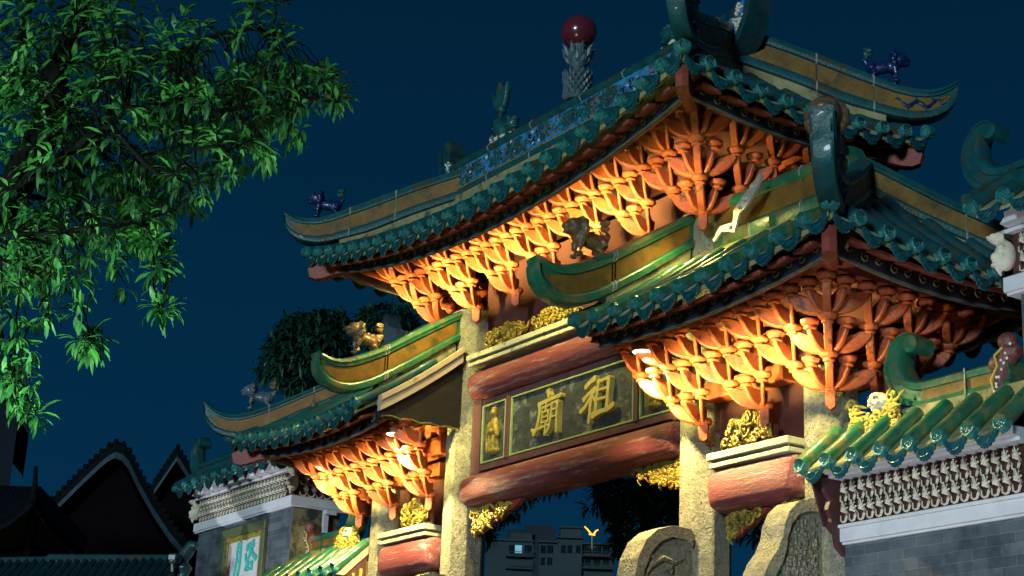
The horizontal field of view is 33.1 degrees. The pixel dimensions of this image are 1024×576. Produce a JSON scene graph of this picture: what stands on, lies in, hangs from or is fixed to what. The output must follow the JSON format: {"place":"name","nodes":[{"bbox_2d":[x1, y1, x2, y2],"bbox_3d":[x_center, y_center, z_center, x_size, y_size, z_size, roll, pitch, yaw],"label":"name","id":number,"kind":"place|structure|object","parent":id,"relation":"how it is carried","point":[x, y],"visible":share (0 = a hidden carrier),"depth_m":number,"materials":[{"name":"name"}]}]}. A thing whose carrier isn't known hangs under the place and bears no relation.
{"place":"outdoors","nodes":[
{"label":"outdoors","id":0,"kind":"place"},
{"bbox_2d":[0,396,30,529],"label":"dark tower","id":1,"kind":"structure","parent":0,"point":[13,445],"depth_m":66.73,"materials":[{"name":"black"}]},
{"bbox_2d":[0,466,87,556],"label":"pavilion","id":2,"kind":"structure","parent":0,"point":[28,533],"depth_m":36.73,"materials":[{"name":"grey tile"}]},
{"bbox_2d":[0,541,198,575],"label":"tiled roof","id":3,"kind":"structure","parent":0,"point":[103,565],"depth_m":27.96,"materials":[{"name":"teal tile"}]},
{"bbox_2d":[168,553,176,571],"bbox_3d":[-5.472,4.410,27.716,0.120,0.311,0.135,2,-18,0],"label":"security camera","id":4,"kind":"object","parent":3,"relation":"attached to","point":[172,557],"visible":1,"depth_m":27.68,"materials":[{"name":"grey metal"}]},
{"bbox_2d":[172,436,344,575],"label":"gate pier","id":5,"kind":"structure","parent":0,"point":[288,503],"depth_m":28.66,"materials":[{"name":"grey brick"}]},
{"bbox_2d":[218,519,268,575],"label":"calligraphy panel","id":6,"kind":"object","parent":5,"relation":"attached to","point":[243,551],"visible":1,"depth_m":28.64,"materials":[{"name":"white wood"}]},
{"bbox_2d":[0,0,1023,575],"label":"sky","id":7,"kind":"structure","parent":0,"point":[427,74],"materials":[{"name":"blue"}]},
{"bbox_2d":[961,120,1023,346],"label":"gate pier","id":8,"kind":"structure","parent":0,"point":[994,186],"depth_m":15.91,"materials":[{"name":"teal ceramic"}]},
{"bbox_3d":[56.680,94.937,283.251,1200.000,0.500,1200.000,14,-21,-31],"label":"ground","id":9,"kind":"structure","parent":0,"visible":0},
{"bbox_2d":[39,438,187,575],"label":"temple hall","id":10,"kind":"structure","parent":9,"relation":"on","point":[105,499],"depth_m":44.25,"materials":[{"name":"grey tile"}]},
{"bbox_2d":[150,444,202,575],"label":"temple hall","id":11,"kind":"structure","parent":9,"relation":"on","point":[175,468],"depth_m":53.40,"materials":[{"name":"grey tile"}]},
{"bbox_2d":[0,0,358,437],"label":"overhanging tree","id":12,"kind":"object","parent":9,"relation":"on","point":[32,161],"visible":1,"depth_m":12.23,"materials":[{"name":"green plant"}]},
{"bbox_2d":[248,304,361,399],"bbox_3d":[-4.102,5.641,31.316,1.893,11.207,1.767,14,-21,-31],"label":"dark tree","id":13,"kind":"object","parent":9,"relation":"on","point":[290,367],"visible":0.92,"depth_m":32.38,"materials":[{"name":"green plant"}]},
{"bbox_2d":[261,499,369,575],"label":"wing wall","id":14,"kind":"structure","parent":9,"relation":"on","point":[322,556],"depth_m":26.11,"materials":[{"name":"green ceramic"}]},
{"bbox_2d":[334,526,359,549],"bbox_3d":[-2.504,3.858,26.099,0.196,0.520,0.736,14,-21,-31],"label":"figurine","id":15,"kind":"object","parent":14,"relation":"on","point":[348,535],"visible":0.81,"depth_m":26.02,"materials":[{"name":"gold"}]},
{"bbox_2d":[347,297,424,537],"bbox_3d":[-2.751,5.902,33.275,1.600,12.012,1.631,14,-21,-31],"label":"dark tree","id":16,"kind":"object","parent":9,"relation":"on","point":[365,315],"visible":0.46,"depth_m":34.64,"materials":[{"name":"green plant"}]},
{"bbox_2d":[416,573,446,575],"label":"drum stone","id":17,"kind":"object","parent":9,"relation":"on","point":[430,574],"visible":1,"depth_m":23.14,"materials":[{"name":"stone"}]},
{"bbox_2d":[485,490,572,553],"bbox_3d":[-0.195,5.971,24.876,2.073,6.978,0.948,0,-18,7],"label":"dark tree","id":18,"kind":"object","parent":9,"relation":"on","point":[490,535],"visible":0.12,"depth_m":25.72,"materials":[{"name":"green plant"}]},
{"bbox_2d":[485,525,612,575],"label":"apartment block","id":19,"kind":"structure","parent":9,"relation":"on","point":[533,550],"depth_m":415.21,"materials":[{"name":"grey concrete"}]},
{"bbox_2d":[508,545,513,552],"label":"window","id":20,"kind":"structure","parent":19,"relation":"in","point":[511,547],"depth_m":418.46,"materials":[{"name":"glass"}]},
{"bbox_2d":[515,545,521,552],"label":"window","id":21,"kind":"structure","parent":19,"relation":"in","point":[517,547],"depth_m":418.46,"materials":[{"name":"blue glass"}]},
{"bbox_2d":[524,545,530,552],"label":"window","id":22,"kind":"structure","parent":19,"relation":"in","point":[527,547],"depth_m":418.46,"materials":[{"name":"glass"}]},
{"bbox_2d":[540,545,544,552],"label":"window","id":23,"kind":"structure","parent":19,"relation":"in","point":[542,546],"depth_m":413.48,"materials":[{"name":"glass"}]},
{"bbox_2d":[541,557,544,564],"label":"window","id":24,"kind":"structure","parent":19,"relation":"in","point":[542,558],"depth_m":413.03,"materials":[{"name":"black glass"}]},
{"bbox_2d":[547,557,551,564],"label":"window","id":25,"kind":"structure","parent":19,"relation":"in","point":[549,559],"depth_m":413.03,"materials":[{"name":"black glass"}]},
{"bbox_2d":[547,545,552,552],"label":"window","id":26,"kind":"structure","parent":19,"relation":"in","point":[549,547],"depth_m":413.48,"materials":[{"name":"glass"}]},
{"bbox_2d":[561,545,564,552],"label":"window","id":27,"kind":"structure","parent":19,"relation":"in","point":[562,546],"depth_m":412.37,"materials":[{"name":"glass"}]},
{"bbox_2d":[567,545,571,552],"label":"window","id":28,"kind":"structure","parent":19,"relation":"in","point":[569,547],"depth_m":412.32,"materials":[{"name":"glass"}]},
{"bbox_2d":[576,545,579,552],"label":"window","id":29,"kind":"structure","parent":19,"relation":"in","point":[577,546],"depth_m":412.22,"materials":[{"name":"glass"}]},
{"bbox_2d":[584,545,590,552],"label":"window","id":30,"kind":"structure","parent":19,"relation":"in","point":[586,547],"depth_m":413.18,"materials":[{"name":"black glass"}]},
{"bbox_2d":[584,558,590,564],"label":"window","id":31,"kind":"structure","parent":19,"relation":"in","point":[586,560],"depth_m":412.68,"materials":[{"name":"black glass"}]},
{"bbox_2d":[584,526,597,548],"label":"neon bird sign","id":32,"kind":"object","parent":19,"relation":"attached to","point":[593,534],"visible":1,"depth_m":405.57,"materials":[{"name":"yellow metal"}]},
{"bbox_2d":[593,558,599,564],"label":"window","id":33,"kind":"structure","parent":19,"relation":"in","point":[596,561],"depth_m":412.58,"materials":[{"name":"black glass"}]},
{"bbox_2d":[593,545,600,552],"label":"window","id":34,"kind":"structure","parent":19,"relation":"in","point":[595,547],"depth_m":413.08,"materials":[{"name":"black glass"}]},
{"bbox_2d":[602,545,608,552],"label":"window","id":35,"kind":"structure","parent":19,"relation":"in","point":[606,549],"depth_m":412.88,"materials":[{"name":"black glass"}]},
{"bbox_2d":[602,559,608,563],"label":"window","id":36,"kind":"structure","parent":19,"relation":"in","point":[606,561],"depth_m":412.48,"materials":[{"name":"black glass"}]},
{"bbox_2d":[204,0,1022,575],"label":"memorial gateway","id":37,"kind":"object","parent":9,"relation":"on","point":[804,294],"visible":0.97,"depth_m":20.08,"materials":[{"name":"paint"}]},
{"bbox_2d":[241,381,276,410],"bbox_3d":[-3.936,1.666,26.717,0.569,0.472,0.270,-2,-18,14],"label":"ridge lion","id":38,"kind":"object","parent":37,"relation":"on","point":[253,394],"visible":1,"depth_m":26.67},
{"bbox_2d":[307,189,344,217],"bbox_3d":[-2.789,-1.268,25.742,0.569,0.472,0.270,-2,-18,14],"label":"ridge lion","id":39,"kind":"object","parent":37,"relation":"on","point":[319,201],"visible":1,"depth_m":25.70},
{"bbox_2d":[344,321,383,353],"bbox_3d":[-2.028,0.671,23.620,0.604,0.495,0.284,14,-21,-31],"label":"ridge lion","id":40,"kind":"object","parent":37,"relation":"on","point":[356,331],"visible":0.98,"depth_m":23.54},
{"bbox_2d":[385,426,401,435],"bbox_3d":[-1.616,1.900,23.784,0.247,0.266,0.247,14,-21,-31],"label":"downlight","id":41,"kind":"object","parent":37,"relation":"attached to","point":[390,431],"visible":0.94,"depth_m":23.66,"materials":[{"name":"white glass"}]},
{"bbox_2d":[400,497,434,527],"bbox_3d":[-1.361,3.184,24.386,0.201,0.443,0.795,14,-21,-31],"label":"gilded carving","id":42,"kind":"object","parent":37,"relation":"on","point":[420,514],"visible":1,"depth_m":24.29,"materials":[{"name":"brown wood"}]},
{"bbox_2d":[489,81,519,142],"bbox_3d":[-0.113,-2.578,25.189,0.254,1.029,0.735,14,-21,-31],"label":"dragon fish","id":43,"kind":"object","parent":37,"relation":"on","point":[500,127],"visible":0.81,"depth_m":25.18},
{"bbox_2d":[483,320,533,348],"bbox_3d":[-0.071,0.625,23.296,0.201,0.374,1.068,14,-21,-31],"label":"gilded carving","id":44,"kind":"object","parent":37,"relation":"on","point":[507,331],"visible":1,"depth_m":23.22,"materials":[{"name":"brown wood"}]},
{"bbox_2d":[531,306,583,329],"bbox_3d":[0.581,0.361,22.347,0.201,0.334,1.066,14,-21,-31],"label":"gilded carving","id":45,"kind":"object","parent":37,"relation":"on","point":[552,315],"visible":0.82,"depth_m":22.37,"materials":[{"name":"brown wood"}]},
{"bbox_2d":[470,351,680,475],"bbox_3d":[0.764,1.566,21.975,0.317,1.060,4.500,14,-21,-31],"label":"name plaque","id":46,"kind":"object","parent":37,"relation":"on","point":[598,401],"visible":0.69,"depth_m":22.03,"materials":[{"name":"paint"}]},
{"bbox_2d":[561,14,596,101],"bbox_3d":[0.911,-3.172,23.767,0.500,1.280,0.500,14,-21,-31],"label":"pearl finial","id":47,"kind":"object","parent":37,"relation":"on","point":[578,33],"visible":0.95,"depth_m":23.65,"materials":[{"name":"ceramic"}]},
{"bbox_2d":[562,216,610,258],"bbox_3d":[0.842,-0.572,19.465,0.661,0.542,0.311,14,-21,-31],"label":"ridge lion","id":48,"kind":"object","parent":37,"relation":"on","point":[577,229],"visible":0.97,"depth_m":19.38},
{"bbox_2d":[631,339,649,353],"bbox_3d":[1.465,0.601,19.317,0.247,0.266,0.247,14,-21,-31],"label":"downlight","id":49,"kind":"object","parent":37,"relation":"attached to","point":[639,346],"visible":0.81,"depth_m":19.20,"materials":[{"name":"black glass"}]},
{"bbox_2d":[660,24,675,48],"bbox_3d":[2.142,-3.528,21.919,0.254,1.029,0.735,14,-21,-31],"label":"dragon fish","id":50,"kind":"object","parent":37,"relation":"on","point":[667,35],"visible":0.22,"depth_m":21.94},
{"bbox_2d":[713,174,762,241],"bbox_3d":[2.541,-0.904,19.449,0.055,0.596,0.845,14,-21,-31],"label":"dragon ornament","id":51,"kind":"object","parent":37,"relation":"on","point":[745,200],"visible":1,"depth_m":19.40,"materials":[{"name":"paint"}]},
{"bbox_2d":[721,409,777,450],"bbox_3d":[2.565,1.544,18.688,0.200,0.457,0.762,14,-21,-31],"label":"gilded carving","id":52,"kind":"object","parent":37,"relation":"on","point":[740,436],"visible":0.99,"depth_m":18.64,"materials":[{"name":"gold wood"}]},
{"bbox_2d":[804,96,850,177],"bbox_3d":[2.964,-1.453,16.211,0.432,0.754,0.911,-1,-18,9],"label":"roof ornament","id":53,"kind":"object","parent":37,"relation":"on","point":[842,114],"visible":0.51,"depth_m":16.01,"materials":[{"name":"green ceramic"}]},
{"bbox_2d":[862,48,910,84],"bbox_3d":[4.497,-2.666,20.687,0.569,0.472,0.270,-2,-18,14],"label":"ridge lion","id":54,"kind":"object","parent":37,"relation":"on","point":[895,62],"visible":0.98,"depth_m":20.61},
{"bbox_2d":[617,525,694,575],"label":"drum stone","id":55,"kind":"object","parent":9,"relation":"on","point":[665,551],"visible":1,"depth_m":18.85,"materials":[{"name":"stone"}]},
{"bbox_2d":[574,476,765,565],"bbox_3d":[2.483,6.201,25.867,3.343,7.360,1.428,2,-18,1],"label":"dark tree","id":56,"kind":"object","parent":9,"relation":"on","point":[644,501],"visible":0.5,"depth_m":26.45,"materials":[{"name":"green plant"}]},
{"bbox_2d":[742,498,822,575],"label":"drum stone","id":57,"kind":"object","parent":9,"relation":"on","point":[790,543],"visible":1,"depth_m":17.22,"materials":[{"name":"stone"}]},
{"bbox_2d":[793,332,1023,575],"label":"wing wall","id":58,"kind":"structure","parent":9,"relation":"on","point":[930,482],"depth_m":16.21,"materials":[{"name":"grey brick"}]},
{"bbox_2d":[845,388,904,432],"bbox_3d":[3.615,1.276,17.226,0.197,0.505,0.829,14,-21,-31],"label":"roof figurine","id":59,"kind":"object","parent":58,"relation":"on","point":[880,404],"visible":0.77,"depth_m":17.14,"materials":[{"name":"gold ceramic"}]}
]}

